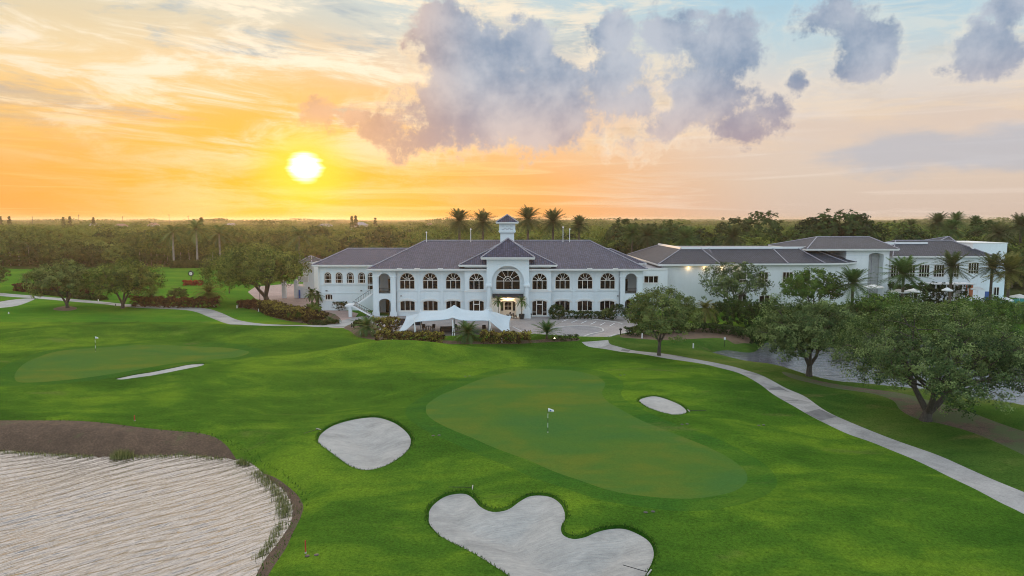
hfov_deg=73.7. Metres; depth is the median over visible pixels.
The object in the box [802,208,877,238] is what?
tall tree
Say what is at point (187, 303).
red hedge
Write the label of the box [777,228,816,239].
woodland tree
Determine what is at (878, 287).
parasol
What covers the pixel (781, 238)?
woodland tree
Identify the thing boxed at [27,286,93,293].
red hedge
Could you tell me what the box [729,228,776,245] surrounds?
woodland tree
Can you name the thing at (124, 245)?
woodland tree
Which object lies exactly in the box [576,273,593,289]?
window
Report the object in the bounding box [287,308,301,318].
green bush
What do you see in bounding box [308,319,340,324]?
hedge
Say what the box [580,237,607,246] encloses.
woodland tree
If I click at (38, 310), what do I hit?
lawn
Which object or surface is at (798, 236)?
woodland tree
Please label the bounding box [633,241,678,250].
woodland tree
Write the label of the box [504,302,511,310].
porch window
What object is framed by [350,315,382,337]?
garden palm
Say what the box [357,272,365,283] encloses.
window
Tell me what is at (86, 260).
undergrowth
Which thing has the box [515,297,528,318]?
potted palm
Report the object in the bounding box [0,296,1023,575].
ground
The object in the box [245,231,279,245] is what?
woodland tree
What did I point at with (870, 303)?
leafy tree
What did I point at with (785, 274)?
window
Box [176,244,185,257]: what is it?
slender tree
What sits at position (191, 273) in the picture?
post clock
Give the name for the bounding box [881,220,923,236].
woodland tree
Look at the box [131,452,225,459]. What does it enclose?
shore reeds
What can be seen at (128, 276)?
oak tree
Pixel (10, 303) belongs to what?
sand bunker
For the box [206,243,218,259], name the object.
slender tree
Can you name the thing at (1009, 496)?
path
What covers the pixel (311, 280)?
gatehouse
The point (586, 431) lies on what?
putting green
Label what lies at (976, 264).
window
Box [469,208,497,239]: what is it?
date palm
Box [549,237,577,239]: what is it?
woodland tree
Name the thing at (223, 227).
woodland tree
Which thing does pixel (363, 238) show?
woodland tree
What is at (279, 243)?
woodland tree
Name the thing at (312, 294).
garden palm
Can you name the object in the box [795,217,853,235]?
tall tree
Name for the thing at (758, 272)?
window
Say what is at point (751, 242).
woodland tree
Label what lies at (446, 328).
wicker sofa
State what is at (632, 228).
date palm
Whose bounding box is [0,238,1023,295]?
woodland floor
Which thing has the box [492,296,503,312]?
potted palm
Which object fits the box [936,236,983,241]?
woodland tree
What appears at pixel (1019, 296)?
parasol
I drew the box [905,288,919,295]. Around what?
parasol
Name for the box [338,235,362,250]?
woodland tree
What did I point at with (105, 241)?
woodland tree
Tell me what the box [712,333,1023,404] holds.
water
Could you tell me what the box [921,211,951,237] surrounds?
date palm
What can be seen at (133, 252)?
woodland tree
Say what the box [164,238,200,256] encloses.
woodland tree
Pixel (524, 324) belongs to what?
plaza
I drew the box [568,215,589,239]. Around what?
date palm
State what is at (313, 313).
croton hedge
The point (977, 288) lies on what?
parasol
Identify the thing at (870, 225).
tall tree
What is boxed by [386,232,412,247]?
woodland tree
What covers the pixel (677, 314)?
leafy tree
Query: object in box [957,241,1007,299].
tall white block
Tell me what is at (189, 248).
slender tree
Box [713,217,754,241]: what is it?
woodland tree
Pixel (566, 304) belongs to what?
window
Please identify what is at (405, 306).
window
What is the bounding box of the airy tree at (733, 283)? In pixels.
[698,261,774,308]
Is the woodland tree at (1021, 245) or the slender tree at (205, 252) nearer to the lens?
the woodland tree at (1021, 245)
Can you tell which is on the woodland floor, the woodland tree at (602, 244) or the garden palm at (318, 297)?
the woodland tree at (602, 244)
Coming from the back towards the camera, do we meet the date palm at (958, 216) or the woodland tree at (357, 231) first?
the woodland tree at (357, 231)
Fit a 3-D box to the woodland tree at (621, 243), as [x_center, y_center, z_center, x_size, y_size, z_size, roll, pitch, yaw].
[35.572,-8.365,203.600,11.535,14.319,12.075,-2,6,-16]
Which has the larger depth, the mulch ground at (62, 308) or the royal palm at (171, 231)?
the royal palm at (171, 231)
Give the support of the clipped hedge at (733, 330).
on the mulch ground at (698, 334)
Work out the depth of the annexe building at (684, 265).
147.77 m
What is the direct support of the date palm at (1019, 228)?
on the woodland floor
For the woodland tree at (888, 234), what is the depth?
234.42 m
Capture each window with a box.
[323,272,332,283]
[324,294,333,300]
[334,272,343,283]
[345,272,354,283]
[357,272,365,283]
[367,272,372,290]
[399,273,415,289]
[399,301,415,311]
[422,273,438,289]
[423,301,437,310]
[445,273,461,289]
[446,301,460,308]
[468,273,484,290]
[469,300,483,310]
[496,271,519,288]
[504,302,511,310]
[531,273,547,290]
[554,273,570,289]
[555,301,569,311]
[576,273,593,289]
[576,301,591,311]
[599,273,615,289]
[600,301,614,311]
[643,276,658,283]
[758,272,767,282]
[759,295,769,306]
[782,272,791,282]
[890,265,899,276]
[918,265,929,276]
[933,265,944,276]
[968,263,978,272]
[993,287,999,296]
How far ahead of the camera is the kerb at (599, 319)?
127.86 m
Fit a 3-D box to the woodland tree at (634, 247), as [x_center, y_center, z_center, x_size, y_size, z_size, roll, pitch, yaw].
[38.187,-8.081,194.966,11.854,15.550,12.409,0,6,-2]
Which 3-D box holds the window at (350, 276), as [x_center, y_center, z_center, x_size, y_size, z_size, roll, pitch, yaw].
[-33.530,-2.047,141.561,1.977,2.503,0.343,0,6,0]
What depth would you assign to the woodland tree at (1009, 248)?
192.73 m
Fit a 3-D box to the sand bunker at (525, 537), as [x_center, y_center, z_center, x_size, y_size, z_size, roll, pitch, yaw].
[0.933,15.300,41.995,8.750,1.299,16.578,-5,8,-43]
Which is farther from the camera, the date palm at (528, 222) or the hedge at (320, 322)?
the date palm at (528, 222)
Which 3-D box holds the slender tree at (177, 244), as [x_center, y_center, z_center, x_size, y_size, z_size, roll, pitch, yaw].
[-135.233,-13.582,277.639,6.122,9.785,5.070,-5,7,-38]
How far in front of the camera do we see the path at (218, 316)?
143.51 m
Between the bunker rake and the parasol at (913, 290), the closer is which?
the bunker rake
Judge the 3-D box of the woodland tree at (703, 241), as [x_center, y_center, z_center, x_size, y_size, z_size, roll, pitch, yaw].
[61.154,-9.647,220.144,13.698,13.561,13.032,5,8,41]
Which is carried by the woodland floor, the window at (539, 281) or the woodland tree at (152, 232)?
the woodland tree at (152, 232)
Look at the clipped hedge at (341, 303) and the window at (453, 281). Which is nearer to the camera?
the window at (453, 281)
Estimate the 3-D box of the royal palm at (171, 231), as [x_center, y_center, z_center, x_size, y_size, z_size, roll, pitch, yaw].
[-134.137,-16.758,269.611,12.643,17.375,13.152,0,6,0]
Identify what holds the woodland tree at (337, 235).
on the woodland floor
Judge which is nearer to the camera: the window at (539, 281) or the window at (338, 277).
the window at (539, 281)
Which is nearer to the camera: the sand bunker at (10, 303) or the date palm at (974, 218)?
the sand bunker at (10, 303)
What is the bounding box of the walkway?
[328,316,362,326]
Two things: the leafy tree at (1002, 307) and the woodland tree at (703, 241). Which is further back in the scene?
the woodland tree at (703, 241)
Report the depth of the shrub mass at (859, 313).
122.79 m
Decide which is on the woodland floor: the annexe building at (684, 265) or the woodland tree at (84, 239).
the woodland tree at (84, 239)
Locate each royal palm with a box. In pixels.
[158,224,187,260]
[179,219,211,259]
[202,225,233,255]
[282,226,314,259]
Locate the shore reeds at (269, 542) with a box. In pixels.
[252,520,286,559]
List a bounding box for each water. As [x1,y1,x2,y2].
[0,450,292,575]
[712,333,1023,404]
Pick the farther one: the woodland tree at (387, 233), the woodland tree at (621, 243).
the woodland tree at (387, 233)
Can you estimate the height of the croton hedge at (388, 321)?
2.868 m
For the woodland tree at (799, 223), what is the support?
on the woodland floor
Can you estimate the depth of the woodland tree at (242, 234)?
279.48 m
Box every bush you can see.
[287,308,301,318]
[352,319,362,327]
[602,308,612,317]
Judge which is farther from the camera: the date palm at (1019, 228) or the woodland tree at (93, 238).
the woodland tree at (93, 238)
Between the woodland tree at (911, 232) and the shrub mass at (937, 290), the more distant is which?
the woodland tree at (911, 232)
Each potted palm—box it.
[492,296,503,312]
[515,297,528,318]
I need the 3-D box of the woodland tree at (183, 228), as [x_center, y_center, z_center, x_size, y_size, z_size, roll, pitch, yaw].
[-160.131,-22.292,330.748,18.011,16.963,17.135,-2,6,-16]
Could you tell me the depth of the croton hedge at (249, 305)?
144.86 m
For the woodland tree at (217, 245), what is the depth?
288.47 m
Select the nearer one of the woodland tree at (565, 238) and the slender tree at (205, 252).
the woodland tree at (565, 238)
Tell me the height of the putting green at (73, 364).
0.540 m
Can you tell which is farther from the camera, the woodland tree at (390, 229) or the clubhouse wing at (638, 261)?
the woodland tree at (390, 229)
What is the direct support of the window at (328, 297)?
in the clubhouse wing at (345, 275)
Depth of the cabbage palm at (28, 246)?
284.82 m
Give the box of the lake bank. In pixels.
[0,420,302,575]
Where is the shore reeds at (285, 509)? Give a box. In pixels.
[245,468,296,518]
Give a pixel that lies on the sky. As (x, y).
(110, 109)
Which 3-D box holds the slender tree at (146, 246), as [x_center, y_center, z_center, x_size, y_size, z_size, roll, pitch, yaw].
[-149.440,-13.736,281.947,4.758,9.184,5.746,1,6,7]
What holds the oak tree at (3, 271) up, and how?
on the lawn at (38, 310)
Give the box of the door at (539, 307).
[532,300,546,315]
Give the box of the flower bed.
[182,280,203,285]
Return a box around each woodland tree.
[0,236,36,256]
[0,238,25,264]
[12,225,43,233]
[38,238,88,261]
[49,227,91,238]
[61,238,106,263]
[72,236,105,246]
[79,239,120,255]
[79,244,103,265]
[92,230,116,239]
[98,239,123,254]
[101,247,130,260]
[111,242,141,254]
[118,230,146,245]
[124,244,154,258]
[137,231,187,254]
[141,229,170,262]
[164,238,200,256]
[167,224,190,235]
[180,231,212,249]
[195,238,224,253]
[204,224,236,253]
[207,235,239,252]
[215,227,253,250]
[238,236,273,253]
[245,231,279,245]
[268,239,294,251]
[303,224,332,256]
[305,237,341,258]
[309,234,332,258]
[321,237,340,252]
[326,231,355,245]
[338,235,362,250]
[344,233,377,247]
[345,229,371,236]
[359,226,401,241]
[364,227,392,247]
[365,241,384,247]
[376,225,402,232]
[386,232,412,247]
[391,231,425,246]
[392,236,419,247]
[407,224,447,235]
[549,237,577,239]
[561,233,580,239]
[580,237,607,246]
[597,239,614,247]
[602,227,628,252]
[603,217,641,242]
[607,237,635,251]
[611,236,645,254]
[619,229,666,247]
[625,233,661,252]
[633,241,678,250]
[651,219,695,242]
[652,227,679,243]
[690,227,712,242]
[694,237,715,245]
[707,233,745,245]
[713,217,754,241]
[728,236,777,245]
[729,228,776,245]
[736,210,783,239]
[767,234,794,245]
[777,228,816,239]
[789,218,823,232]
[789,228,827,240]
[854,225,892,237]
[854,233,890,241]
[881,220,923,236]
[891,229,932,240]
[896,229,964,240]
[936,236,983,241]
[947,232,983,239]
[958,219,1015,244]
[964,233,1023,249]
[1007,244,1023,264]
[1007,250,1023,287]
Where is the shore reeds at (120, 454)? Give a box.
[109,448,134,459]
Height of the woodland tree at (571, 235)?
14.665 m
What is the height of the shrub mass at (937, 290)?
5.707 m
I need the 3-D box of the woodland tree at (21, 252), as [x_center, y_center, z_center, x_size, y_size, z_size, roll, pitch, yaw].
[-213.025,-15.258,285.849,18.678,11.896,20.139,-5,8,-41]
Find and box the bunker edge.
[0,298,687,575]
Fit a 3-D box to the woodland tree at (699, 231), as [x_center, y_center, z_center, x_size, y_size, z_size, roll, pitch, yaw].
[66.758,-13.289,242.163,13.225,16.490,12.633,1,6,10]
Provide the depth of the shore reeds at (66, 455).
59.31 m
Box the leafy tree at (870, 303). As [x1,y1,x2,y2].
[840,290,918,329]
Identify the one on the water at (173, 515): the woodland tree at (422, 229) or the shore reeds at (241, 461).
the shore reeds at (241, 461)
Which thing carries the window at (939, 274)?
in the pool wing at (924, 251)
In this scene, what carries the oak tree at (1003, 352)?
on the mulch ground at (1002, 434)
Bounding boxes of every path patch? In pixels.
[769,386,797,400]
[805,409,835,420]
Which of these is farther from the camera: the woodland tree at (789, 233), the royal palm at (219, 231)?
the royal palm at (219, 231)
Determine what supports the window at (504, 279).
in the clubhouse
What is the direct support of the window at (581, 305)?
in the clubhouse
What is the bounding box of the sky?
[0,0,1023,219]
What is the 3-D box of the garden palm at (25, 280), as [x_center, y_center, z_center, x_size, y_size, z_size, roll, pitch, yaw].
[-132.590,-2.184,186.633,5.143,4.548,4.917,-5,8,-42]
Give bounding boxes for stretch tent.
[399,305,520,335]
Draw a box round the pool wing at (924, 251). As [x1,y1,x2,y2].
[885,236,999,301]
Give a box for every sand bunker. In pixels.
[0,298,34,307]
[118,364,203,378]
[318,417,410,469]
[429,494,653,575]
[639,396,685,414]
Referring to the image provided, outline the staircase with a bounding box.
[345,289,373,316]
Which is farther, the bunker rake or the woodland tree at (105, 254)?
the woodland tree at (105, 254)
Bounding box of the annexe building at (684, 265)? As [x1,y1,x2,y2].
[627,243,856,307]
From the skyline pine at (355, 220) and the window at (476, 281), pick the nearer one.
the window at (476, 281)
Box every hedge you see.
[12,282,33,291]
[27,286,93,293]
[28,288,108,299]
[128,295,219,307]
[168,259,212,267]
[236,298,265,308]
[255,299,311,320]
[301,310,328,322]
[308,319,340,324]
[332,301,346,310]
[371,316,400,330]
[373,329,445,342]
[479,329,531,343]
[549,312,563,319]
[551,334,578,340]
[561,309,615,319]
[623,322,752,338]
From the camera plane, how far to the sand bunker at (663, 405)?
69.04 m
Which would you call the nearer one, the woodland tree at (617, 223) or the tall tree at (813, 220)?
the tall tree at (813, 220)
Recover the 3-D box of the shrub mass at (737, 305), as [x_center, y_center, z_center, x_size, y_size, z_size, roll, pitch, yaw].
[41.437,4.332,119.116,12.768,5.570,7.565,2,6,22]
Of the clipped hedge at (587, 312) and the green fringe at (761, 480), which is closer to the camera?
the green fringe at (761, 480)
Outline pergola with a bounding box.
[925,282,974,302]
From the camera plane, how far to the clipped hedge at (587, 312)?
129.82 m
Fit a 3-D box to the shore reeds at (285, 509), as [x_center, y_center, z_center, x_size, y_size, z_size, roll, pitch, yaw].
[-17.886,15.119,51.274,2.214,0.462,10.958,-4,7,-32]
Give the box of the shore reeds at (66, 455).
[2,449,92,457]
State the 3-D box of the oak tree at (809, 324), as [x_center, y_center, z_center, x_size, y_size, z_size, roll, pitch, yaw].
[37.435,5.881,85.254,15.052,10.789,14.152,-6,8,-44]
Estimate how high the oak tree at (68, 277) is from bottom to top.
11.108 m
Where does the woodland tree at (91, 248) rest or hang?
on the woodland floor
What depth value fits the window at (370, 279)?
141.75 m
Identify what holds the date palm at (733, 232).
on the woodland floor
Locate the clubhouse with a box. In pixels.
[366,214,647,317]
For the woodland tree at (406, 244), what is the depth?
276.51 m
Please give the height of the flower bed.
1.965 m
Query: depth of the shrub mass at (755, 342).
104.34 m
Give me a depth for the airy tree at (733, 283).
133.68 m
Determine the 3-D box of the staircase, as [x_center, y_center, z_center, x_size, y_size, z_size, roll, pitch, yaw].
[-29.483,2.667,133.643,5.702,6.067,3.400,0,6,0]
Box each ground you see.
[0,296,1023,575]
[54,306,76,310]
[237,303,340,324]
[344,323,579,343]
[620,328,751,343]
[782,372,1023,454]
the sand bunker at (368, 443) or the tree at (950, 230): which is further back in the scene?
the tree at (950, 230)
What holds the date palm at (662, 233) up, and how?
on the woodland floor
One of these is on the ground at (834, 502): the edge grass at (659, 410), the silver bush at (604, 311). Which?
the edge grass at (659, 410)
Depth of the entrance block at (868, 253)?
153.84 m
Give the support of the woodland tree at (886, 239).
on the woodland floor
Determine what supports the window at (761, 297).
in the annexe building at (684, 265)
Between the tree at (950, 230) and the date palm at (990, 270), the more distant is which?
the tree at (950, 230)
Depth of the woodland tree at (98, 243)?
290.68 m
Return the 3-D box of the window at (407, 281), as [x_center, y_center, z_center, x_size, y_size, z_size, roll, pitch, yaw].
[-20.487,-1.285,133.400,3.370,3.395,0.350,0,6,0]
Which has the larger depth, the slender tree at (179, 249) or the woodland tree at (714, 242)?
the slender tree at (179, 249)
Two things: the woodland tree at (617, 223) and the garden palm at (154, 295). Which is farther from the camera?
the woodland tree at (617, 223)
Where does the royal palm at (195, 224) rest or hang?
on the woodland floor
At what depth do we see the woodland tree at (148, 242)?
280.30 m
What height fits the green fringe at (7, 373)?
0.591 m
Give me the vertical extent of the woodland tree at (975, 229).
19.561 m
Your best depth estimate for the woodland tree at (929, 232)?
210.75 m
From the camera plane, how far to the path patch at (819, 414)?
67.08 m
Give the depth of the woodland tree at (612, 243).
210.38 m
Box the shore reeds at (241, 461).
[235,458,253,466]
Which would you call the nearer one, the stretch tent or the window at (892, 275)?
the stretch tent
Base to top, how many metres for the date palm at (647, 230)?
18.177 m
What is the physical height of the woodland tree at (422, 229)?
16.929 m
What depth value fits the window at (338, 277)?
141.65 m
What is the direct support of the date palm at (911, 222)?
on the woodland floor
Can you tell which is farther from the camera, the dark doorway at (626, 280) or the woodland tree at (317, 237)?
the woodland tree at (317, 237)
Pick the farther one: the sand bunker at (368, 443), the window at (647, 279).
the window at (647, 279)
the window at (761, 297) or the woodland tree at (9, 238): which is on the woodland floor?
the woodland tree at (9, 238)
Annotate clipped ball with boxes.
[548,303,564,317]
[607,303,627,318]
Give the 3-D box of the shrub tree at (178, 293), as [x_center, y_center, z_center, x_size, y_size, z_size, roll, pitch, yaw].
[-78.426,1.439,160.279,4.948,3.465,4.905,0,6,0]
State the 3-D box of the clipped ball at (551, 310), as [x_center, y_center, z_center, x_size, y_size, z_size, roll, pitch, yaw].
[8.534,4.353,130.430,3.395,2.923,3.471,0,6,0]
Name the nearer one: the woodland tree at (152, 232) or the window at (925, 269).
the window at (925, 269)
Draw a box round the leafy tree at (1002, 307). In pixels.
[932,293,1023,330]
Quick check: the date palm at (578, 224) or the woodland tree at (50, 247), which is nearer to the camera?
the date palm at (578, 224)
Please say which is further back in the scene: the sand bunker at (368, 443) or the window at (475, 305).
the window at (475, 305)
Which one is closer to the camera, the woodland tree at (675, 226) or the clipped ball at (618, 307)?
the clipped ball at (618, 307)
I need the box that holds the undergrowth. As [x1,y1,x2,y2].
[0,252,306,265]
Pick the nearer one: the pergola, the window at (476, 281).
the window at (476, 281)
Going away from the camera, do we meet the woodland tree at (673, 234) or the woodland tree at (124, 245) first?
the woodland tree at (673, 234)
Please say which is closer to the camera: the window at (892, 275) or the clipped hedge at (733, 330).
the clipped hedge at (733, 330)
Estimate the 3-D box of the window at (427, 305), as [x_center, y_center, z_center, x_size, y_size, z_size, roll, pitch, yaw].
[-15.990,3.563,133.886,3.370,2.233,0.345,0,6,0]
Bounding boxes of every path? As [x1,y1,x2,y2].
[0,293,327,326]
[582,340,1023,513]
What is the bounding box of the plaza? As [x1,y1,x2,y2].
[329,312,636,336]
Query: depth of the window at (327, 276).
141.65 m
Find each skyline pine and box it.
[67,216,71,225]
[349,216,354,228]
[354,215,358,227]
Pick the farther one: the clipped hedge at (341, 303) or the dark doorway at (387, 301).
the clipped hedge at (341, 303)
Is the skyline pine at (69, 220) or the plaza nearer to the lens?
the plaza
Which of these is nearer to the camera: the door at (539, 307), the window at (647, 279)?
the door at (539, 307)
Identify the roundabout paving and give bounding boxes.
[542,326,601,336]
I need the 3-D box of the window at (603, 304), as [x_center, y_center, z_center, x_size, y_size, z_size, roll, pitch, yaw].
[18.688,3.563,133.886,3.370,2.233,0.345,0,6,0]
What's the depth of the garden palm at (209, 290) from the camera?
155.47 m
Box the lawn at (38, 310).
[0,267,388,321]
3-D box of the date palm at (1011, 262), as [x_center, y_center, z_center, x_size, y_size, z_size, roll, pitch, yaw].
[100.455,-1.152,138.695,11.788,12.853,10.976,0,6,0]
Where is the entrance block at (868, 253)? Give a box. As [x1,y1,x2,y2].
[768,236,899,302]
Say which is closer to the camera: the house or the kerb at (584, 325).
the kerb at (584, 325)
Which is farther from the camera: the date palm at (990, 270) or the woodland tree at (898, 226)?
the woodland tree at (898, 226)
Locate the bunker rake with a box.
[624,565,651,575]
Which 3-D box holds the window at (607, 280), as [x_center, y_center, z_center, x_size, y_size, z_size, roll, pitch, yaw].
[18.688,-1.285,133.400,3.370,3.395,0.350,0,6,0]
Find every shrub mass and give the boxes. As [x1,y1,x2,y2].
[711,296,785,327]
[749,322,778,345]
[791,299,1023,325]
[887,280,970,304]
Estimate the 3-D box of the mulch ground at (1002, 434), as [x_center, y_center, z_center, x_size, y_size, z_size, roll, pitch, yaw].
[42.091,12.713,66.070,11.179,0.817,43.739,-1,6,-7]
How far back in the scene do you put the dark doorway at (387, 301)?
138.84 m
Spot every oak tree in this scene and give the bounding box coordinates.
[0,260,10,282]
[17,258,92,307]
[80,255,167,308]
[196,240,314,299]
[743,292,879,376]
[824,291,1023,421]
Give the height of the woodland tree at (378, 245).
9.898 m
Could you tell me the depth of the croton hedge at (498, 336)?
100.33 m
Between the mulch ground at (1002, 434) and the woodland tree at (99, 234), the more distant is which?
the woodland tree at (99, 234)
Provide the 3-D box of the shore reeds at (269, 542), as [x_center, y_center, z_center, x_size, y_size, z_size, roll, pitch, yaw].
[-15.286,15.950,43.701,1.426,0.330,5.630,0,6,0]
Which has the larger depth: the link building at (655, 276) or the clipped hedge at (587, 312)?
the link building at (655, 276)
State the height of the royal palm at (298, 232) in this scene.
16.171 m
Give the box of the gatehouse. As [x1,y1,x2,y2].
[281,255,321,297]
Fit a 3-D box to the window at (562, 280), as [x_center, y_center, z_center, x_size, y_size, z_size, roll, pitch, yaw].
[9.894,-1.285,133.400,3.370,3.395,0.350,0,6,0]
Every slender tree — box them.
[143,244,157,264]
[171,243,185,252]
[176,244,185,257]
[182,244,194,259]
[200,248,211,254]
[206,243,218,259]
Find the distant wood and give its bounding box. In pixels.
[0,217,1016,247]
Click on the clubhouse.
(541, 276)
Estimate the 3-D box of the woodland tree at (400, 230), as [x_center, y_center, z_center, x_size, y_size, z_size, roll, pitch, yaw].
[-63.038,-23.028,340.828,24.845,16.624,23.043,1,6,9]
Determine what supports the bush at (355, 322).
on the mulch ground at (349, 328)
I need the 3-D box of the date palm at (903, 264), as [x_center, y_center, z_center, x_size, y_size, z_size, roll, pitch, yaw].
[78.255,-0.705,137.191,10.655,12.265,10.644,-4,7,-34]
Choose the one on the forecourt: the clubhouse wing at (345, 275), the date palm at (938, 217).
the clubhouse wing at (345, 275)
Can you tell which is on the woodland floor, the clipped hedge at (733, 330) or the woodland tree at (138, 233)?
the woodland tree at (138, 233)
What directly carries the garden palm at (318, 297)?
on the mulch ground at (299, 320)
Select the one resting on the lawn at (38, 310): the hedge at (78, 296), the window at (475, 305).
the hedge at (78, 296)
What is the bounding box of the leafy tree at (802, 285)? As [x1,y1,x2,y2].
[777,266,848,303]
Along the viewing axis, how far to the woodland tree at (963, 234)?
222.72 m
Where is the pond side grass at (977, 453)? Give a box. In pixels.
[605,328,1023,491]
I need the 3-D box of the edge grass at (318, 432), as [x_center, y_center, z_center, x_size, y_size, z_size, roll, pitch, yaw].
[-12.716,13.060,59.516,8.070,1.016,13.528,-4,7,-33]
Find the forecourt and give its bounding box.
[248,284,357,320]
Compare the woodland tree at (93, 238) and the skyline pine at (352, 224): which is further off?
the skyline pine at (352, 224)
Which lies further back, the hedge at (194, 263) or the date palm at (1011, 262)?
the hedge at (194, 263)
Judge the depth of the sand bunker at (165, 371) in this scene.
83.91 m
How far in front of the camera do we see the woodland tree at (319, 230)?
317.10 m
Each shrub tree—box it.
[166,287,188,297]
[304,302,321,311]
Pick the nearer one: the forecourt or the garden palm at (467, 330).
the garden palm at (467, 330)
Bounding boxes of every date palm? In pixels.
[441,208,474,239]
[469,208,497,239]
[512,205,542,239]
[534,208,569,239]
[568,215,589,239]
[620,223,643,252]
[632,224,662,247]
[653,227,673,243]
[671,225,699,245]
[716,224,748,245]
[822,265,877,302]
[875,255,933,300]
[901,218,923,236]
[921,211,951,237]
[925,249,975,302]
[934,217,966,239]
[944,211,969,235]
[965,215,986,228]
[966,252,1021,298]
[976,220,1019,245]
[979,251,1023,301]
[1004,212,1023,283]
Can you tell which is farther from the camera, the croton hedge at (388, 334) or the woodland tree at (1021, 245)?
the woodland tree at (1021, 245)
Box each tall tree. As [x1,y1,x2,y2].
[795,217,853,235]
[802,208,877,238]
[830,213,887,241]
[872,221,935,241]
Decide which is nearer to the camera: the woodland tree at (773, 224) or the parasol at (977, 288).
the parasol at (977, 288)
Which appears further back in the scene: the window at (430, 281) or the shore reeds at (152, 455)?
the window at (430, 281)
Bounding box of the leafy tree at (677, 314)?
[619,285,706,355]
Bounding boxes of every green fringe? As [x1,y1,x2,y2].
[0,343,263,385]
[406,366,776,510]
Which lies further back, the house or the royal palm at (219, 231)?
the house
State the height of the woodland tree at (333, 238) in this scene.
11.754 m
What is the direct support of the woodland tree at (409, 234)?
on the woodland floor
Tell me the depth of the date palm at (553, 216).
173.10 m
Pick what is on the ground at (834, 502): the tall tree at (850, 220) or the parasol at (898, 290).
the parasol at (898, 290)
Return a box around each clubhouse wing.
[311,248,406,309]
[608,248,646,264]
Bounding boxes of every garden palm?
[18,273,33,283]
[142,287,163,296]
[191,284,227,303]
[304,288,317,301]
[309,291,324,303]
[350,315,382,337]
[452,320,486,343]
[531,318,564,338]
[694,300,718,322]
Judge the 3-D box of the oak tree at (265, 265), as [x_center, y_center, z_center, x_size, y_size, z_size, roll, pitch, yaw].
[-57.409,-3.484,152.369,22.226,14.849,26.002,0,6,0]
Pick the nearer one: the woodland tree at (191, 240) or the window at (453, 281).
the window at (453, 281)
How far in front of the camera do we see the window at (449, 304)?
133.98 m
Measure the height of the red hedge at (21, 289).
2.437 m
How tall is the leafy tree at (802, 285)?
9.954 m
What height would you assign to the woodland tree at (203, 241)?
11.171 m
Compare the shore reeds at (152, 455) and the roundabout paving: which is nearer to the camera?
the shore reeds at (152, 455)
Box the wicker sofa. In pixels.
[440,326,451,331]
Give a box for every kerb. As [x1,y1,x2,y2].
[553,325,603,336]
[562,317,622,324]
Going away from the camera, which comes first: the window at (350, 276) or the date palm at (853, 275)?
the date palm at (853, 275)
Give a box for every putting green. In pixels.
[14,345,248,382]
[426,369,746,498]
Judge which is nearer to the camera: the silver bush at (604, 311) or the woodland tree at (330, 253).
the silver bush at (604, 311)
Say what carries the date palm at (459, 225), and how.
on the woodland floor
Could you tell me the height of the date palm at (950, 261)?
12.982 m
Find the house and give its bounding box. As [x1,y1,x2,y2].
[355,222,367,226]
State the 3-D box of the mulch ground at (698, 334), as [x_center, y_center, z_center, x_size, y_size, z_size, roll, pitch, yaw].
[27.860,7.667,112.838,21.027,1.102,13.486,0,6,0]
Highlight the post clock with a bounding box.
[188,270,193,279]
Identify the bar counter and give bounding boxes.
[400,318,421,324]
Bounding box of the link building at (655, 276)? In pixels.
[643,263,667,309]
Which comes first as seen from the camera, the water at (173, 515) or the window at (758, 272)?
the water at (173, 515)
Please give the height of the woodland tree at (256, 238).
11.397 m
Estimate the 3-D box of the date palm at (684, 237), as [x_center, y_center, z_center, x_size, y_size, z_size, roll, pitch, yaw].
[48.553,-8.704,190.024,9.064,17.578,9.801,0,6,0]
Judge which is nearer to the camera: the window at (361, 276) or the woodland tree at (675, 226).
the window at (361, 276)
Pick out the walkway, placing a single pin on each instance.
(346, 322)
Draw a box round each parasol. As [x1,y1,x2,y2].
[864,284,884,288]
[891,289,908,297]
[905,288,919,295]
[970,286,984,292]
[1009,294,1023,298]
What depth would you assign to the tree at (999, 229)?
188.45 m
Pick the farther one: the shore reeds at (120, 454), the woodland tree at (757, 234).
the woodland tree at (757, 234)
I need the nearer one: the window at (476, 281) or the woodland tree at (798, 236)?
the window at (476, 281)
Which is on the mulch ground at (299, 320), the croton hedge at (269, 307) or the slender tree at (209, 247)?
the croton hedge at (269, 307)
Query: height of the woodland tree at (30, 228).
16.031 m
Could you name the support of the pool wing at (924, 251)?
on the ground at (834, 502)
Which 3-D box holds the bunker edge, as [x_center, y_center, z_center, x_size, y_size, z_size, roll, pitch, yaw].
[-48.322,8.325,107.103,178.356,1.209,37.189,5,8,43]
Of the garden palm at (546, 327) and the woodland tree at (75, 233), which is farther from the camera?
the woodland tree at (75, 233)
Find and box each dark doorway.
[386,300,389,311]
[625,279,627,290]
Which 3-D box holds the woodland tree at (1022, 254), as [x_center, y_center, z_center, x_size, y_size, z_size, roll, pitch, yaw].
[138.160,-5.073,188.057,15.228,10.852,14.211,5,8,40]
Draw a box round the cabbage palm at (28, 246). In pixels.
[23,242,34,262]
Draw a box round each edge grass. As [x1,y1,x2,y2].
[313,414,414,469]
[424,489,659,575]
[637,395,688,414]
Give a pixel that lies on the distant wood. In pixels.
(598, 228)
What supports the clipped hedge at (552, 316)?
on the plaza
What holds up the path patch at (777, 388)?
on the path at (1009, 496)
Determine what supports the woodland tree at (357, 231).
on the woodland floor
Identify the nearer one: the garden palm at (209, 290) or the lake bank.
the lake bank

